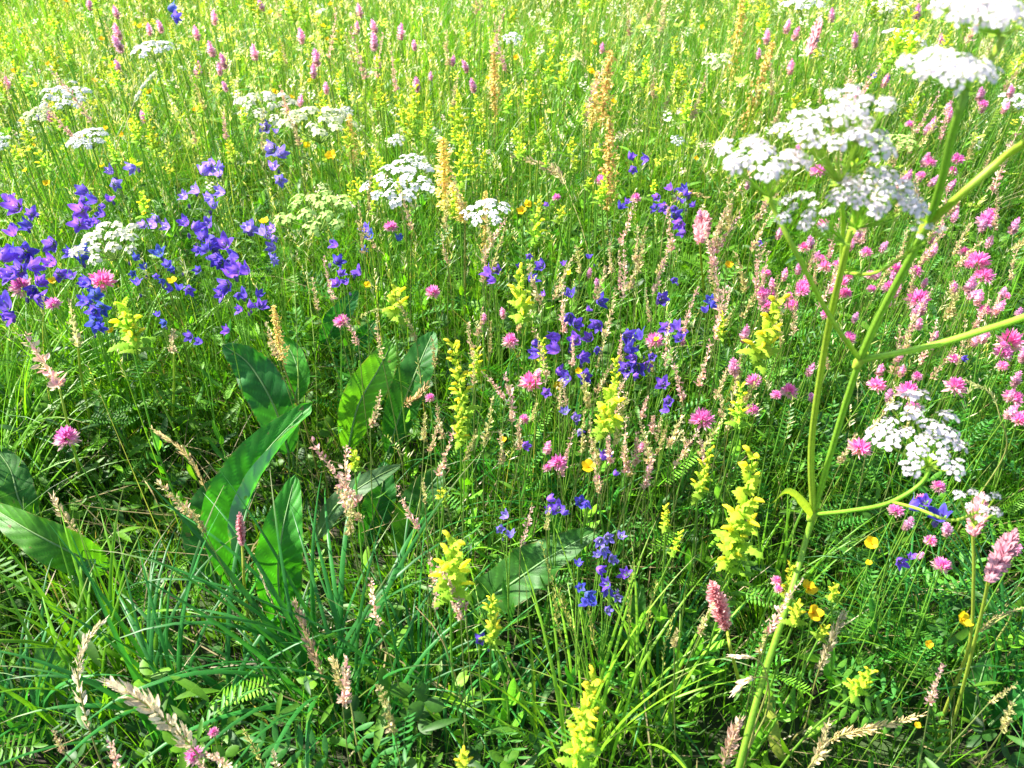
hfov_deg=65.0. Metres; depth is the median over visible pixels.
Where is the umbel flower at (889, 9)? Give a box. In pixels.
[869,0,908,75]
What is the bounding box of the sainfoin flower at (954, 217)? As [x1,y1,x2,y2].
[847,210,959,373]
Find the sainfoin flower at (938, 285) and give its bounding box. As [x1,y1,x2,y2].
[922,204,959,372]
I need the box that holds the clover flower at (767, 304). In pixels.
[716,300,770,469]
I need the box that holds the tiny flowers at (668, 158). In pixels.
[0,0,1023,222]
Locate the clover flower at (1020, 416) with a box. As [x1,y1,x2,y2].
[952,411,1023,588]
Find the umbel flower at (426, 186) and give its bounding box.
[359,164,460,367]
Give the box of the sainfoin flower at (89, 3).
[85,0,115,125]
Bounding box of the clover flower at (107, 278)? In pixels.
[88,268,183,446]
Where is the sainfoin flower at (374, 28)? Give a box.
[370,19,392,157]
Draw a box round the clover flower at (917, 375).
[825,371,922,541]
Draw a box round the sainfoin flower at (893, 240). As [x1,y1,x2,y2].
[844,175,923,324]
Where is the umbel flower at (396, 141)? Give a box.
[371,134,429,280]
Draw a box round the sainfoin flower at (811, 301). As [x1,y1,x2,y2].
[794,190,847,356]
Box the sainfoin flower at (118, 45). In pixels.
[111,35,166,191]
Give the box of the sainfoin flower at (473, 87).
[452,77,478,202]
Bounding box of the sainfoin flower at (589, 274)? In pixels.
[545,268,605,431]
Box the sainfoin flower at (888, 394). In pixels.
[779,388,894,562]
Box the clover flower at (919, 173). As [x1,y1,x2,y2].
[855,171,925,346]
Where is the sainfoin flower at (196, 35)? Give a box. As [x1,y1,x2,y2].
[192,25,212,146]
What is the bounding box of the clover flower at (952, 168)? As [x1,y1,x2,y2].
[904,166,957,288]
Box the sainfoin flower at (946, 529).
[873,522,953,704]
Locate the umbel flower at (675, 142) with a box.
[652,135,684,319]
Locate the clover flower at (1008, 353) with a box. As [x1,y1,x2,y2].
[929,345,1012,487]
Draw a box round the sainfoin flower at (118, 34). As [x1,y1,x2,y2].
[112,22,152,167]
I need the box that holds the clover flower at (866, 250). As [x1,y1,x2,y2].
[800,246,873,445]
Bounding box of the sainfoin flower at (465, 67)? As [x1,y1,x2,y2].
[461,59,490,199]
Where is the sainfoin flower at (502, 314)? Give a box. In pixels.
[481,307,533,514]
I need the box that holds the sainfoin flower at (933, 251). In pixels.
[849,243,937,406]
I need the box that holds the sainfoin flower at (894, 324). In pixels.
[831,250,927,411]
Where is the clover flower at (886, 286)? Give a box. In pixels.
[849,280,892,431]
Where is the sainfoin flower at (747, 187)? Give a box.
[698,177,753,348]
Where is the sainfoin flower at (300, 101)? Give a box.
[297,94,340,245]
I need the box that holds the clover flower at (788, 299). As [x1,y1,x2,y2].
[748,292,793,474]
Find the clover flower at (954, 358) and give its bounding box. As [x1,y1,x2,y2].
[907,354,961,539]
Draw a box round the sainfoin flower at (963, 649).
[901,544,1022,767]
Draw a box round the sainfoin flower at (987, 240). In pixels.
[897,235,993,404]
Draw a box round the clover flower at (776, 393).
[734,390,781,589]
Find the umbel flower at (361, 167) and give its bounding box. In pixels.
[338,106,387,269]
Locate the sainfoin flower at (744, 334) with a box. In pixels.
[640,324,750,506]
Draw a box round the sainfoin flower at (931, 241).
[876,231,936,403]
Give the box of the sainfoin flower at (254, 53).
[249,43,287,191]
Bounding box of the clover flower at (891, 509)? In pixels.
[793,504,904,700]
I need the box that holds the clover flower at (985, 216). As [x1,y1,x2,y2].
[910,212,993,381]
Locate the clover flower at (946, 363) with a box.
[910,290,974,475]
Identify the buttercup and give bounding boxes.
[10,68,56,200]
[18,118,78,245]
[22,167,81,291]
[26,146,78,313]
[32,144,76,291]
[33,81,73,201]
[42,179,118,333]
[44,104,78,181]
[45,61,95,185]
[47,277,107,424]
[62,87,108,209]
[64,0,111,117]
[68,49,91,137]
[76,133,125,269]
[92,78,138,198]
[98,36,127,144]
[99,163,132,310]
[103,125,145,297]
[106,326,162,475]
[108,61,161,214]
[119,131,149,261]
[128,119,178,257]
[132,22,165,148]
[137,22,169,166]
[141,212,187,411]
[146,88,173,213]
[167,276,229,447]
[191,106,241,279]
[214,58,249,192]
[228,27,253,138]
[259,216,306,418]
[268,9,297,124]
[272,89,316,241]
[287,111,312,240]
[290,94,301,191]
[303,141,335,278]
[307,78,317,181]
[320,23,328,150]
[324,150,361,311]
[325,37,338,137]
[328,1,335,102]
[360,151,398,268]
[364,281,370,355]
[467,32,484,178]
[478,436,506,572]
[482,76,489,198]
[487,4,494,89]
[513,54,518,184]
[513,199,530,372]
[516,206,532,340]
[539,270,570,434]
[545,381,562,519]
[554,367,581,496]
[575,68,594,173]
[582,459,594,646]
[593,41,596,143]
[598,97,616,252]
[632,336,658,515]
[653,155,698,321]
[690,260,733,408]
[693,24,703,88]
[740,129,778,259]
[751,39,760,76]
[775,559,871,697]
[776,579,817,710]
[786,604,823,755]
[794,140,827,271]
[835,536,877,695]
[842,640,933,767]
[868,722,920,767]
[872,611,973,742]
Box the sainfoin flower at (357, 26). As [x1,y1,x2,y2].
[353,20,368,153]
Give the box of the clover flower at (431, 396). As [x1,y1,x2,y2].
[406,393,464,557]
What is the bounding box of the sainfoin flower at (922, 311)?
[854,296,927,429]
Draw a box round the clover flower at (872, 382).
[795,376,887,567]
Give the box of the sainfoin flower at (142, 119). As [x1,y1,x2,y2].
[139,110,212,269]
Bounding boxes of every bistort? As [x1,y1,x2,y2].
[19,332,83,498]
[167,328,178,434]
[235,511,248,617]
[692,210,711,320]
[706,580,742,710]
[802,16,823,109]
[937,491,990,746]
[947,528,1020,757]
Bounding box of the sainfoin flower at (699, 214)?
[652,209,704,407]
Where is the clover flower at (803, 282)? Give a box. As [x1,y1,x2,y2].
[754,279,809,469]
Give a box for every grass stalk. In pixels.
[48,490,81,533]
[71,619,106,767]
[96,675,207,767]
[115,70,156,257]
[128,206,170,382]
[145,481,181,541]
[150,425,206,490]
[242,727,264,767]
[257,568,296,694]
[270,749,279,767]
[290,248,298,476]
[291,597,342,748]
[305,255,318,482]
[328,656,366,767]
[360,309,381,344]
[374,444,430,754]
[402,366,435,477]
[416,607,464,737]
[508,153,589,313]
[540,542,586,692]
[551,587,571,713]
[557,587,598,711]
[567,49,593,158]
[587,606,605,728]
[597,124,648,210]
[609,562,634,734]
[629,580,657,709]
[634,612,674,745]
[655,190,709,323]
[718,716,744,767]
[726,654,769,750]
[729,676,768,767]
[777,606,848,761]
[808,717,831,767]
[810,712,925,767]
[924,378,1007,586]
[955,607,1023,706]
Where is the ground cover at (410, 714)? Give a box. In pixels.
[0,0,1023,767]
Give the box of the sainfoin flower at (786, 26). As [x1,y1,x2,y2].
[765,18,790,135]
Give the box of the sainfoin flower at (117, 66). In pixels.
[114,59,156,212]
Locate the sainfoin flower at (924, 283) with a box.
[845,278,928,433]
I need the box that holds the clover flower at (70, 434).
[52,425,165,614]
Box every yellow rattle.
[0,27,63,210]
[0,81,50,220]
[9,144,102,322]
[11,60,78,237]
[17,22,70,183]
[19,120,76,302]
[34,148,117,311]
[48,0,92,137]
[48,14,108,161]
[48,45,89,186]
[49,101,114,271]
[62,42,100,180]
[91,0,127,117]
[103,55,172,227]
[105,136,192,333]
[107,296,184,511]
[119,314,201,492]
[129,109,175,325]
[129,121,203,317]
[135,190,216,419]
[140,88,199,306]
[143,119,198,328]
[168,22,203,136]
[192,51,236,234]
[197,102,227,255]
[216,0,244,149]
[225,139,286,336]
[238,106,279,275]
[245,0,268,117]
[252,0,275,139]
[277,39,302,198]
[284,0,322,149]
[306,58,338,184]
[314,90,348,256]
[320,95,339,255]
[333,27,351,125]
[336,69,371,270]
[342,126,366,316]
[344,449,378,637]
[347,182,382,330]
[352,176,387,336]
[369,200,400,341]
[370,147,411,340]
[371,54,399,173]
[371,175,409,360]
[372,77,405,272]
[375,157,394,337]
[380,92,388,224]
[382,284,417,484]
[394,94,418,279]
[395,178,428,333]
[403,113,428,328]
[406,84,436,279]
[421,100,436,315]
[427,487,449,610]
[429,530,474,756]
[443,124,463,282]
[443,338,483,556]
[446,89,468,281]
[448,191,479,369]
[449,132,469,349]
[451,401,481,576]
[454,745,475,767]
[462,26,478,159]
[462,346,486,526]
[463,132,481,315]
[464,157,498,341]
[469,149,489,299]
[471,94,484,294]
[477,113,507,291]
[478,612,523,746]
[481,594,501,705]
[485,0,499,109]
[487,32,503,184]
[499,94,514,283]
[501,0,505,116]
[505,6,518,151]
[506,135,523,328]
[507,262,535,487]
[509,127,520,282]
[511,213,546,411]
[514,143,526,322]
[516,337,550,518]
[519,49,537,223]
[521,80,536,221]
[526,118,545,295]
[528,79,545,258]
[531,195,553,358]
[536,39,554,189]
[541,150,559,276]
[543,54,570,257]
[550,205,574,372]
[555,710,597,767]
[559,155,580,341]
[560,665,604,753]
[562,136,577,297]
[562,409,613,610]
[569,381,624,589]
[571,0,587,131]
[576,102,591,274]
[578,185,604,362]
[581,0,591,89]
[583,176,595,336]
[585,355,622,526]
[590,143,601,341]
[594,172,612,361]
[595,0,606,72]
[609,64,637,206]
[617,530,683,706]
[618,54,650,235]
[625,62,636,205]
[643,503,672,667]
[647,179,663,352]
[650,64,679,184]
[660,36,680,148]
[661,63,686,226]
[661,505,747,705]
[666,132,696,285]
[672,446,714,637]
[674,90,693,262]
[685,445,764,719]
[690,381,752,591]
[703,310,727,541]
[724,293,790,501]
[729,560,796,728]
[732,0,750,82]
[734,624,830,767]
[741,4,770,120]
[745,0,764,117]
[749,33,774,156]
[749,599,807,762]
[754,92,801,231]
[761,666,878,767]
[803,582,841,748]
[849,0,872,92]
[850,95,918,252]
[857,3,878,86]
[859,8,917,176]
[863,27,896,161]
[865,18,924,169]
[875,31,900,120]
[876,1,902,106]
[901,24,953,158]
[903,1,950,119]
[966,50,1023,184]
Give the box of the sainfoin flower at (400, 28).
[396,23,414,150]
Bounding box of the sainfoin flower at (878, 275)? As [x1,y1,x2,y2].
[815,273,880,451]
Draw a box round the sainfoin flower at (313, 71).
[310,63,341,228]
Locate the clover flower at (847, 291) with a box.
[815,287,862,471]
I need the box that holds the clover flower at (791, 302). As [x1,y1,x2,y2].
[749,299,798,461]
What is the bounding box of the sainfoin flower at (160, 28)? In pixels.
[156,20,200,152]
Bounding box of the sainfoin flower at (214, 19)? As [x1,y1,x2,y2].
[211,9,232,136]
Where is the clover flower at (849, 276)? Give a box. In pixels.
[776,275,853,427]
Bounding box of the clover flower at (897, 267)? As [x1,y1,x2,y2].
[821,262,901,419]
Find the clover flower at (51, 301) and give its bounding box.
[44,297,154,496]
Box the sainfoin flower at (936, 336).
[881,331,939,505]
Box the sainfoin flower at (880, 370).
[797,363,884,514]
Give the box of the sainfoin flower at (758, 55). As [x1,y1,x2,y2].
[732,47,761,204]
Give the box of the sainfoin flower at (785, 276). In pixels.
[708,267,788,444]
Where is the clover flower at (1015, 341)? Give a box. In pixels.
[935,328,1023,506]
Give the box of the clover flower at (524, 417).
[513,414,560,541]
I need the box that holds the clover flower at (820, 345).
[788,290,844,436]
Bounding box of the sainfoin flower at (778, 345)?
[732,275,807,427]
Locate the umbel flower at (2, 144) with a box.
[0,132,81,293]
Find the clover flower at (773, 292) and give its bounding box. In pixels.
[716,289,774,408]
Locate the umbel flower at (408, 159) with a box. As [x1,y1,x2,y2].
[392,153,451,343]
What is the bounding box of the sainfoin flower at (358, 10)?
[355,3,373,136]
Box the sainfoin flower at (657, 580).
[641,464,675,657]
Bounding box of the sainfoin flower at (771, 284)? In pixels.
[707,277,775,436]
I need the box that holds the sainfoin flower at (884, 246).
[837,241,888,426]
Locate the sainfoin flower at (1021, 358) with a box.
[949,347,1023,534]
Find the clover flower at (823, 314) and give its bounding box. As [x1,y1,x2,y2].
[780,310,826,496]
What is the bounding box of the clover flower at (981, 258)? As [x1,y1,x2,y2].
[893,250,991,427]
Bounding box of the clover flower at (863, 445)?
[797,437,872,607]
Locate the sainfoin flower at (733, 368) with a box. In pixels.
[654,358,739,540]
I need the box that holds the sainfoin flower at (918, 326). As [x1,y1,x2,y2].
[828,317,923,488]
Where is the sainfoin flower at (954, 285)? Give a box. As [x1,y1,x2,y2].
[879,281,958,474]
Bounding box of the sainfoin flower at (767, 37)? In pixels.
[751,28,770,116]
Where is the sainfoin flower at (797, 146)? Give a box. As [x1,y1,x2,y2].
[769,144,800,295]
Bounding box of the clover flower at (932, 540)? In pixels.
[877,535,941,699]
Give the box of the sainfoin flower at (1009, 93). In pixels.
[950,84,1015,256]
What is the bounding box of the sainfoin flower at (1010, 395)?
[951,388,1023,589]
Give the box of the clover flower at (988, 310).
[888,304,992,493]
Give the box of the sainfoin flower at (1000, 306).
[918,300,1005,466]
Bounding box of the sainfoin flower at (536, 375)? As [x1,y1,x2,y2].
[518,368,574,537]
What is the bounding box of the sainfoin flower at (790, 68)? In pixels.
[765,58,794,162]
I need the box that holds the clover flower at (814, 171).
[777,164,826,289]
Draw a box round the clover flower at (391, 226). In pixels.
[383,220,434,395]
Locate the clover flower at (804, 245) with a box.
[741,241,809,388]
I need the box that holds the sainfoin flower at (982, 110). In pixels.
[937,100,986,264]
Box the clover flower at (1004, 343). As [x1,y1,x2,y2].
[936,341,1007,523]
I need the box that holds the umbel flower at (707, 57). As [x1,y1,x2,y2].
[676,53,732,192]
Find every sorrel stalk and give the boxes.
[269,305,323,498]
[343,114,367,295]
[434,137,456,287]
[448,182,469,377]
[477,191,489,375]
[488,50,506,190]
[585,70,599,199]
[595,50,620,176]
[597,116,619,290]
[718,0,747,103]
[740,41,775,143]
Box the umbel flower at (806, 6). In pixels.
[780,0,825,85]
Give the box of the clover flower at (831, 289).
[799,287,833,469]
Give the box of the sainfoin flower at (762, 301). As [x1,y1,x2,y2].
[711,292,766,471]
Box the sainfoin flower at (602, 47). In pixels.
[594,42,605,141]
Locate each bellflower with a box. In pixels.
[0,193,93,372]
[0,241,97,450]
[0,288,83,461]
[22,236,134,400]
[36,113,76,239]
[66,183,146,379]
[73,242,142,487]
[89,194,154,384]
[103,161,185,345]
[127,252,206,475]
[136,213,201,405]
[147,244,227,461]
[167,0,196,122]
[176,214,255,418]
[177,157,264,347]
[182,329,226,469]
[184,265,238,447]
[205,230,252,346]
[220,324,272,503]
[234,288,294,470]
[240,218,300,338]
[259,119,309,312]
[325,238,351,398]
[329,263,371,452]
[357,222,403,345]
[466,632,500,765]
[478,263,513,425]
[495,508,531,687]
[501,441,532,558]
[515,253,534,424]
[525,258,547,461]
[527,331,559,512]
[529,201,548,364]
[538,494,569,647]
[541,351,592,530]
[544,558,596,752]
[546,254,594,415]
[549,406,584,575]
[560,287,608,456]
[560,305,602,479]
[566,330,601,495]
[566,530,626,702]
[571,494,599,644]
[590,565,632,706]
[591,449,622,625]
[594,372,638,556]
[595,593,632,723]
[603,328,643,506]
[608,353,656,523]
[611,197,631,357]
[627,151,648,318]
[634,318,688,509]
[641,183,675,325]
[648,374,673,566]
[652,277,678,444]
[660,182,690,325]
[664,294,716,461]
[665,198,694,371]
[666,205,685,345]
[726,240,762,406]
[826,493,952,715]
[844,551,915,704]
[851,72,890,169]
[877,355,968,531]
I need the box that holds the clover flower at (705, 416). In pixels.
[625,407,714,583]
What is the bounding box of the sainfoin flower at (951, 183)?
[896,179,956,331]
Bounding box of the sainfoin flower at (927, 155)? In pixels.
[885,152,930,317]
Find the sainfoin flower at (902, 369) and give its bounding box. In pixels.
[831,364,905,545]
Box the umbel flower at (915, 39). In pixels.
[879,28,927,123]
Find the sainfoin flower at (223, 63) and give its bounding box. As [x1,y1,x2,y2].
[218,53,267,211]
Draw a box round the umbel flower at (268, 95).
[233,90,298,261]
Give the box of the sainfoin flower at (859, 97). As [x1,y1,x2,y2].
[802,89,860,237]
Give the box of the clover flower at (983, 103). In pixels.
[920,99,988,252]
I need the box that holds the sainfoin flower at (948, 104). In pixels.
[886,100,951,253]
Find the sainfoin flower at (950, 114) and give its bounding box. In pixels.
[902,107,953,266]
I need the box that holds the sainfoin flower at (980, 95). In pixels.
[931,87,985,231]
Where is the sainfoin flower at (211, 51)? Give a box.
[206,40,269,214]
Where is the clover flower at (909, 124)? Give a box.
[866,120,913,271]
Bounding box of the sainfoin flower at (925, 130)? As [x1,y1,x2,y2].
[888,124,927,256]
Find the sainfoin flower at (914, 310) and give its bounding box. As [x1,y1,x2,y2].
[839,304,920,480]
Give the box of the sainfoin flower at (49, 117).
[46,111,108,270]
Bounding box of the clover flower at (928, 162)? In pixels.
[846,156,937,312]
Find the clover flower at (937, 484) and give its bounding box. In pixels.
[835,480,946,655]
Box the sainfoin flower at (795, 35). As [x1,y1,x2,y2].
[779,26,799,143]
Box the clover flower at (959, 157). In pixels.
[906,152,964,324]
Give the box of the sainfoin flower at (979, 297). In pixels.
[881,289,984,469]
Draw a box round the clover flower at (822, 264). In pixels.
[775,259,832,412]
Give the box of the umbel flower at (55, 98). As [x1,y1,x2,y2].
[39,81,127,268]
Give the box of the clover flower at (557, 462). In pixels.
[537,453,599,633]
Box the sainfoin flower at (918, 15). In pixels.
[894,3,921,74]
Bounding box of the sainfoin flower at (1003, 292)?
[939,286,1006,488]
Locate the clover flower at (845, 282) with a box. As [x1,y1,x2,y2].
[779,276,850,451]
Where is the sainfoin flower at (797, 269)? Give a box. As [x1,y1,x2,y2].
[756,263,814,449]
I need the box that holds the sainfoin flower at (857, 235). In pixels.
[818,228,864,398]
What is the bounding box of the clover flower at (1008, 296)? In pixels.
[941,292,1012,479]
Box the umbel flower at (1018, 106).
[947,92,1023,240]
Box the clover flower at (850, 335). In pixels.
[797,331,855,524]
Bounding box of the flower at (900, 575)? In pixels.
[811,493,931,665]
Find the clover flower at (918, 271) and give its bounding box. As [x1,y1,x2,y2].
[866,265,923,412]
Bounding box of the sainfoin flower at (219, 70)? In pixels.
[216,62,273,209]
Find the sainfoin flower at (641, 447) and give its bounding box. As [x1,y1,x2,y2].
[610,441,655,620]
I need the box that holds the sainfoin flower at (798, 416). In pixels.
[759,316,831,489]
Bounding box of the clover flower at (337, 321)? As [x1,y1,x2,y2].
[311,314,369,474]
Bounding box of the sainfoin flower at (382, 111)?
[371,56,399,186]
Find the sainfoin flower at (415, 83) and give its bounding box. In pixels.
[413,76,440,221]
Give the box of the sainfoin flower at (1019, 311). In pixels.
[922,307,1022,486]
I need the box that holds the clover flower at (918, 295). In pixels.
[844,289,931,447]
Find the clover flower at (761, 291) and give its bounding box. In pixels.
[717,286,775,474]
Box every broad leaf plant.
[0,445,109,590]
[34,645,108,718]
[181,402,311,626]
[222,334,309,477]
[315,331,445,554]
[319,290,376,360]
[465,527,596,650]
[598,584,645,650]
[962,654,1023,729]
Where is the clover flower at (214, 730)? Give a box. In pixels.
[207,726,277,767]
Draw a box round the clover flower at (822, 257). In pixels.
[756,255,824,424]
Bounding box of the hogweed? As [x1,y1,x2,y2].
[715,0,1023,767]
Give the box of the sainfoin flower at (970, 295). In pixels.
[919,289,979,452]
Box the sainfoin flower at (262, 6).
[257,0,285,125]
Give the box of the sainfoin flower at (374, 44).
[369,32,400,177]
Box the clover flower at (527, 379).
[484,371,552,540]
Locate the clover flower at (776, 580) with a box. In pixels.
[708,575,790,720]
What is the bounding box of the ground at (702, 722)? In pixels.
[0,0,1023,767]
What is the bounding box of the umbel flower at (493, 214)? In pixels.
[450,198,528,381]
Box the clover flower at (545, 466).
[519,464,586,638]
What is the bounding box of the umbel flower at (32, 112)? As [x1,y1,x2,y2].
[19,106,86,241]
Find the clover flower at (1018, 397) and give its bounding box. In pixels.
[954,388,1023,549]
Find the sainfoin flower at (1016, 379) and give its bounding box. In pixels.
[907,370,1022,553]
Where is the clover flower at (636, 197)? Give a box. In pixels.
[608,192,640,335]
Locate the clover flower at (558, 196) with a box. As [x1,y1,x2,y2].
[545,193,575,326]
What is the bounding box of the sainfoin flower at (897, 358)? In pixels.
[835,356,903,524]
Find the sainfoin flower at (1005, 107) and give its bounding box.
[943,101,1010,246]
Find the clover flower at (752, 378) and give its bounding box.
[680,373,766,556]
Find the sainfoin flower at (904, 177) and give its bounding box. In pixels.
[834,174,906,351]
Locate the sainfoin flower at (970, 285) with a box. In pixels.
[885,276,977,492]
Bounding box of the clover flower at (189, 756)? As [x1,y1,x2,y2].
[184,745,205,767]
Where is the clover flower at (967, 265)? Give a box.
[900,260,974,441]
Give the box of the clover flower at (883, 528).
[838,400,927,583]
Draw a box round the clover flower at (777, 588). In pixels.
[709,585,795,734]
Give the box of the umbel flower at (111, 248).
[68,221,215,446]
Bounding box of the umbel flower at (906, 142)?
[854,134,916,315]
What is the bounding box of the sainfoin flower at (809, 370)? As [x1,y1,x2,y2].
[738,362,814,512]
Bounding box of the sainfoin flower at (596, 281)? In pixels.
[547,278,598,449]
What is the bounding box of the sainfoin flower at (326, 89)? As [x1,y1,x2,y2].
[322,81,371,239]
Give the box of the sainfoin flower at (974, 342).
[879,336,977,529]
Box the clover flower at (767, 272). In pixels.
[708,269,771,436]
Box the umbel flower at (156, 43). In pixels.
[130,40,186,208]
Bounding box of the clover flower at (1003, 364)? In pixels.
[922,360,1008,550]
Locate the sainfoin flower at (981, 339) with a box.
[934,332,992,534]
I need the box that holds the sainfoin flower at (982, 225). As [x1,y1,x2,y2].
[925,219,988,380]
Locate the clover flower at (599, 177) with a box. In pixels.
[582,175,606,339]
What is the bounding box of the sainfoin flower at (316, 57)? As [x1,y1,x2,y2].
[307,48,339,205]
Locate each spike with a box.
[0,72,72,234]
[3,69,57,248]
[43,99,140,319]
[49,68,155,273]
[51,730,79,767]
[66,298,92,438]
[102,15,164,181]
[106,740,123,767]
[154,479,257,628]
[186,118,222,302]
[188,75,244,259]
[190,509,265,627]
[195,755,204,767]
[205,751,232,767]
[222,112,278,330]
[259,109,294,325]
[265,321,318,523]
[273,0,292,109]
[278,34,294,139]
[279,84,322,284]
[285,111,325,301]
[292,115,315,290]
[309,277,364,472]
[309,436,395,666]
[316,83,353,244]
[321,255,377,466]
[326,8,339,173]
[334,485,379,655]
[336,655,351,767]
[337,445,359,611]
[341,315,373,468]
[344,31,362,171]
[344,500,403,705]
[348,26,369,185]
[355,220,379,348]
[357,203,375,431]
[366,171,378,342]
[367,577,423,751]
[368,389,386,563]
[373,32,386,190]
[374,684,401,767]
[375,312,404,490]
[388,44,410,240]
[396,297,444,489]
[396,486,434,672]
[397,184,420,346]
[413,412,427,605]
[421,477,437,628]
[427,421,442,607]
[428,557,489,756]
[430,337,464,533]
[433,428,477,579]
[435,405,446,543]
[436,564,489,767]
[438,235,454,421]
[440,190,463,391]
[443,29,454,154]
[446,74,458,242]
[448,429,483,624]
[450,600,465,754]
[451,171,467,374]
[465,320,493,451]
[466,217,506,422]
[466,321,480,528]
[469,350,485,521]
[471,307,483,491]
[472,0,478,131]
[477,0,483,102]
[479,244,504,454]
[480,371,505,572]
[480,396,496,571]
[483,202,496,385]
[486,8,504,177]
[487,418,523,637]
[487,429,505,619]
[489,227,513,430]
[493,22,523,215]
[499,505,533,706]
[503,371,527,543]
[515,310,533,508]
[518,400,537,538]
[521,327,549,517]
[526,263,542,465]
[539,507,559,669]
[551,379,563,530]
[552,255,574,464]
[552,414,594,630]
[556,339,575,504]
[557,284,580,488]
[557,429,582,641]
[561,409,585,597]
[562,381,590,579]
[566,362,614,586]
[567,245,581,428]
[572,435,615,626]
[573,66,603,274]
[574,265,607,431]
[574,337,605,523]
[575,392,629,584]
[578,374,602,527]
[578,374,627,549]
[587,437,601,589]
[589,454,602,670]
[590,200,635,419]
[590,287,617,488]
[591,250,628,458]
[593,334,623,499]
[596,445,635,631]
[600,239,614,417]
[607,392,629,561]
[607,431,641,603]
[610,251,623,467]
[611,417,649,648]
[612,343,653,534]
[615,421,655,590]
[617,417,662,587]
[619,424,669,593]
[620,243,644,450]
[622,225,648,419]
[626,1,655,119]
[626,2,633,143]
[629,67,657,218]
[631,226,642,429]
[634,396,653,584]
[635,287,651,468]
[638,601,715,764]
[639,453,657,635]
[641,242,674,404]
[642,70,677,230]
[643,203,675,424]
[643,322,670,536]
[646,0,666,133]
[646,415,684,609]
[646,429,688,604]
[647,245,668,428]
[647,415,660,592]
[651,0,665,112]
[654,3,667,115]
[657,349,685,551]
[663,241,715,419]
[663,428,705,600]
[664,627,695,767]
[667,212,741,436]
[667,249,726,504]
[668,432,698,610]
[671,338,713,529]
[672,368,728,547]
[674,287,698,493]
[677,375,760,553]
[677,415,725,620]
[680,228,718,437]
[680,267,720,464]
[681,287,731,492]
[683,69,707,248]
[689,175,736,361]
[693,114,740,290]
[695,201,732,390]
[697,394,725,607]
[699,309,733,528]
[701,285,728,520]
[706,400,753,608]
[707,207,730,403]
[708,143,773,388]
[709,210,773,401]
[709,283,762,440]
[715,313,784,480]
[716,251,749,415]
[718,245,762,474]
[721,241,767,438]
[721,251,770,453]
[725,193,778,379]
[725,354,741,524]
[729,283,789,486]
[738,170,783,324]
[740,629,768,767]
[743,577,803,744]
[744,98,781,274]
[745,200,766,355]
[750,60,775,208]
[750,275,779,450]
[754,290,798,464]
[758,257,838,490]
[763,239,818,446]
[764,258,817,445]
[766,347,831,531]
[767,117,810,263]
[786,79,821,260]
[786,135,842,301]
[787,65,856,266]
[796,218,840,407]
[798,248,903,456]
[805,119,834,264]
[808,75,849,233]
[810,151,842,274]
[812,160,870,357]
[813,432,857,525]
[817,138,905,322]
[818,220,867,355]
[820,52,891,218]
[823,126,868,276]
[824,325,903,549]
[828,313,916,510]
[831,172,904,370]
[837,397,893,597]
[842,177,879,371]
[846,397,912,594]
[847,258,916,475]
[853,226,948,418]
[854,141,899,256]
[856,319,937,512]
[858,79,892,193]
[864,91,940,268]
[865,109,945,331]
[867,176,922,383]
[867,346,956,523]
[871,204,941,402]
[872,27,928,165]
[873,288,932,450]
[875,318,966,522]
[877,171,950,345]
[878,109,916,289]
[881,285,962,495]
[884,222,971,387]
[885,184,950,375]
[886,201,960,375]
[887,96,953,318]
[894,227,908,271]
[897,281,956,489]
[900,293,1001,491]
[901,239,984,433]
[901,299,990,452]
[904,151,992,360]
[916,662,946,767]
[925,184,1000,412]
[930,124,978,312]
[935,682,1017,763]
[936,320,975,423]
[937,20,980,109]
[944,248,1017,429]
[953,36,993,152]
[960,238,1023,375]
[961,63,1022,179]
[961,121,1022,303]
[977,701,1015,767]
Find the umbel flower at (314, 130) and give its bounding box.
[277,106,356,271]
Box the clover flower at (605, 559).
[581,475,647,624]
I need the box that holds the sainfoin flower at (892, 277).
[852,270,910,431]
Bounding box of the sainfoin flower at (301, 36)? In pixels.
[296,27,314,157]
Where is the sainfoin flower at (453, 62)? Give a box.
[447,55,473,192]
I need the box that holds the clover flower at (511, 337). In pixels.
[484,332,539,503]
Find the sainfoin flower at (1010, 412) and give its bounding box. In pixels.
[886,404,1019,581]
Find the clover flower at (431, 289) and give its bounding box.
[425,284,459,423]
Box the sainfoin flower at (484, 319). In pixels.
[451,313,500,476]
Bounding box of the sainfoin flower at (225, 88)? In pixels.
[221,81,266,235]
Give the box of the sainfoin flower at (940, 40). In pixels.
[921,33,944,112]
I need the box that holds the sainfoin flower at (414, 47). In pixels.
[411,39,431,180]
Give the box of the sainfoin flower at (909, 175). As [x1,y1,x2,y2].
[841,169,912,320]
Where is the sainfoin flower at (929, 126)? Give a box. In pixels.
[872,116,937,269]
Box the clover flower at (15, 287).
[8,277,75,464]
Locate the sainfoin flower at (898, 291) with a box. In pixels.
[822,284,901,439]
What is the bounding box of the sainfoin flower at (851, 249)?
[798,238,854,356]
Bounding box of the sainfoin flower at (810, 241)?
[771,235,822,357]
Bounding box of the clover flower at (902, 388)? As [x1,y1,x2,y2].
[817,380,920,572]
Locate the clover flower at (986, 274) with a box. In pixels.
[921,266,995,436]
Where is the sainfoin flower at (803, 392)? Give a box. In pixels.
[773,292,845,488]
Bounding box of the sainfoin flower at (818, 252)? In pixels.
[744,250,820,424]
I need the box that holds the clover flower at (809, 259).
[743,219,827,345]
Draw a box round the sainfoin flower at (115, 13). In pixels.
[112,5,144,140]
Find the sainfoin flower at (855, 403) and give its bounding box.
[837,302,891,484]
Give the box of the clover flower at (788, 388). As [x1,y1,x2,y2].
[728,382,797,541]
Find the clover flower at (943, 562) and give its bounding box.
[878,556,952,718]
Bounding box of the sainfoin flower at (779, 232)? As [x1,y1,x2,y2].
[736,227,783,370]
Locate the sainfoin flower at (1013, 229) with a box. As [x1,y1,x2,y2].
[924,217,1019,385]

